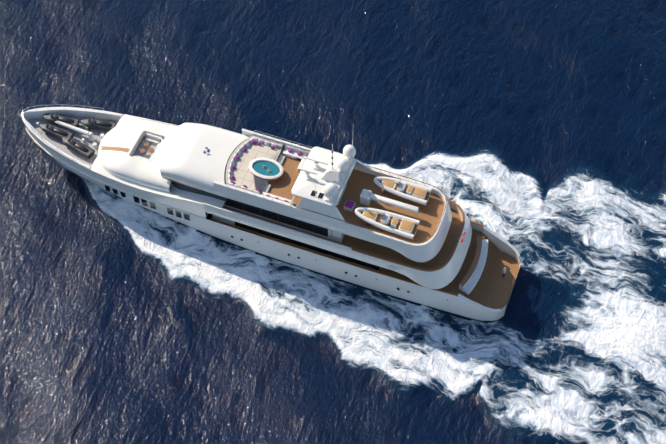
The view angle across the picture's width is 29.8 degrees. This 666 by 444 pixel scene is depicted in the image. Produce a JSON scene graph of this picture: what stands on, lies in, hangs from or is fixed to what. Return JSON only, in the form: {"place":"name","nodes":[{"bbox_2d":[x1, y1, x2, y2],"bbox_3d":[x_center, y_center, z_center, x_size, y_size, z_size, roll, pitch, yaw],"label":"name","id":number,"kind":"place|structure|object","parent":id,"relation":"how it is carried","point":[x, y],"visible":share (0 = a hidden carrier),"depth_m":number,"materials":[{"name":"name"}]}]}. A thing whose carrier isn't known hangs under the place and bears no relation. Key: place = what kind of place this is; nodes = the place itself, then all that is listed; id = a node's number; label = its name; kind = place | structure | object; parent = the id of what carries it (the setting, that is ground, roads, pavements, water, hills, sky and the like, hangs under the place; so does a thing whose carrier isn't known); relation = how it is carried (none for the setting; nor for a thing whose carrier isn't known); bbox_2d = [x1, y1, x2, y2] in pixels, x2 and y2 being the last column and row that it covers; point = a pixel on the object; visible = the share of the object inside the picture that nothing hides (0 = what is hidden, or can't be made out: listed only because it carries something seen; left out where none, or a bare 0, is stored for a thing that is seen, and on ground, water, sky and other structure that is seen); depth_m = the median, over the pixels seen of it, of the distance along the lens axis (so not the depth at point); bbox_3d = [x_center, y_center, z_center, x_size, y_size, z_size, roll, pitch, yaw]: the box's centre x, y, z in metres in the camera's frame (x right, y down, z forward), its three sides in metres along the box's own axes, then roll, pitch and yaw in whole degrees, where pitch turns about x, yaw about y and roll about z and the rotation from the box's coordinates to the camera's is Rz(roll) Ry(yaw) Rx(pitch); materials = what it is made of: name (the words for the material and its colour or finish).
{"place":"outdoors","nodes":[
{"label":"outdoors","id":0,"kind":"place"},
{"bbox_2d":[98,119,177,192],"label":"roof","id":1,"kind":"structure","parent":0,"point":[130,135],"depth_m":140.42,"materials":[{"name":"white paint"}]},
{"bbox_2d":[157,122,249,197],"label":"roof","id":2,"kind":"structure","parent":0,"point":[183,159],"depth_m":136.78,"materials":[{"name":"white paint"}]},
{"bbox_2d":[34,141,447,300],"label":"windows","id":3,"kind":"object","parent":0,"point":[153,206],"visible":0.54,"depth_m":140.35,"materials":[{"name":"black glass"}]},
{"bbox_2d":[22,107,471,288],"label":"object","id":4,"kind":"object","parent":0,"point":[441,269],"visible":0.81,"depth_m":136.17,"materials":[{"name":"white paint"}]},
{"bbox_2d":[52,156,520,320],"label":"yacht hull","id":5,"kind":"object","parent":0,"point":[456,304],"visible":0.27,"depth_m":137.04,"materials":[{"name":"white paint"}]},
{"bbox_2d":[171,181,484,294],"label":"yacht deck houses","id":6,"kind":"structure","parent":0,"point":[452,286],"depth_m":135.97,"materials":[{"name":"black glass"}]},
{"bbox_2d":[290,139,370,224],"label":"radar mast","id":7,"kind":"object","parent":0,"point":[320,186],"visible":1,"depth_m":131.80,"materials":[{"name":"white paint"}]},
{"bbox_2d":[213,128,451,261],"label":"upper deck","id":8,"kind":"structure","parent":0,"point":[428,215],"depth_m":133.28,"materials":[{"name":"brown wood"}]},
{"bbox_2d":[0,0,665,443],"bbox_3d":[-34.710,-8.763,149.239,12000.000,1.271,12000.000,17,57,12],"label":"sea","id":9,"kind":"structure","parent":0,"point":[532,132],"depth_m":142.05,"materials":[{"name":"liquid"}]},
{"bbox_2d":[22,104,520,309],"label":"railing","id":10,"kind":"object","parent":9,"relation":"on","point":[464,233],"visible":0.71,"depth_m":133.38,"materials":[{"name":"silver metal"}]},
{"bbox_2d":[39,123,73,140],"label":"jet ski","id":11,"kind":"object","parent":10,"relation":"on","point":[54,131],"visible":0.92,"depth_m":143.64,"materials":[{"name":"black plastic"}]},
{"bbox_2d":[43,112,78,126],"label":"jet ski","id":12,"kind":"object","parent":10,"relation":"on","point":[52,118],"visible":0.94,"depth_m":144.59,"materials":[{"name":"black plastic"}]},
{"bbox_2d":[36,118,103,147],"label":"deck crane","id":13,"kind":"object","parent":10,"relation":"on","point":[84,132],"visible":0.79,"depth_m":143.73,"materials":[{"name":"white paint"}]},
{"bbox_2d":[62,137,94,158],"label":"jet ski","id":14,"kind":"object","parent":10,"relation":"on","point":[80,148],"visible":1,"depth_m":142.35,"materials":[{"name":"black plastic"}]},
{"bbox_2d":[80,117,116,131],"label":"jet ski","id":15,"kind":"object","parent":10,"relation":"on","point":[99,124],"visible":0.96,"depth_m":144.21,"materials":[{"name":"black plastic"}]},
{"bbox_2d":[133,133,162,160],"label":"seating area","id":16,"kind":"object","parent":10,"relation":"on","point":[148,148],"visible":0.77,"depth_m":141.36,"materials":[{"name":"white fabric"}]},
{"bbox_2d":[249,158,283,182],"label":"hot tub","id":17,"kind":"object","parent":10,"relation":"on","point":[269,170],"visible":1,"depth_m":135.48,"materials":[{"name":"white paint"}]},
{"bbox_2d":[226,135,309,204],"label":"sofa","id":18,"kind":"object","parent":10,"relation":"on","point":[246,152],"visible":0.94,"depth_m":136.52,"materials":[{"name":"white fabric"}]},
{"bbox_2d":[344,189,418,212],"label":"crane","id":19,"kind":"object","parent":10,"relation":"on","point":[367,197],"visible":1,"depth_m":132.55,"materials":[{"name":"white paint"}]},
{"bbox_2d":[355,207,419,239],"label":"tender","id":20,"kind":"object","parent":10,"relation":"on","point":[399,225],"visible":1,"depth_m":130.93,"materials":[{"name":"white paint"}]},
{"bbox_2d":[374,176,431,204],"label":"tender","id":21,"kind":"object","parent":10,"relation":"on","point":[413,192],"visible":1,"depth_m":133.30,"materials":[{"name":"white paint"}]},
{"bbox_2d":[459,236,518,308],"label":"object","id":22,"kind":"structure","parent":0,"point":[484,282],"depth_m":136.55,"materials":[{"name":"brown wood"}]}
]}

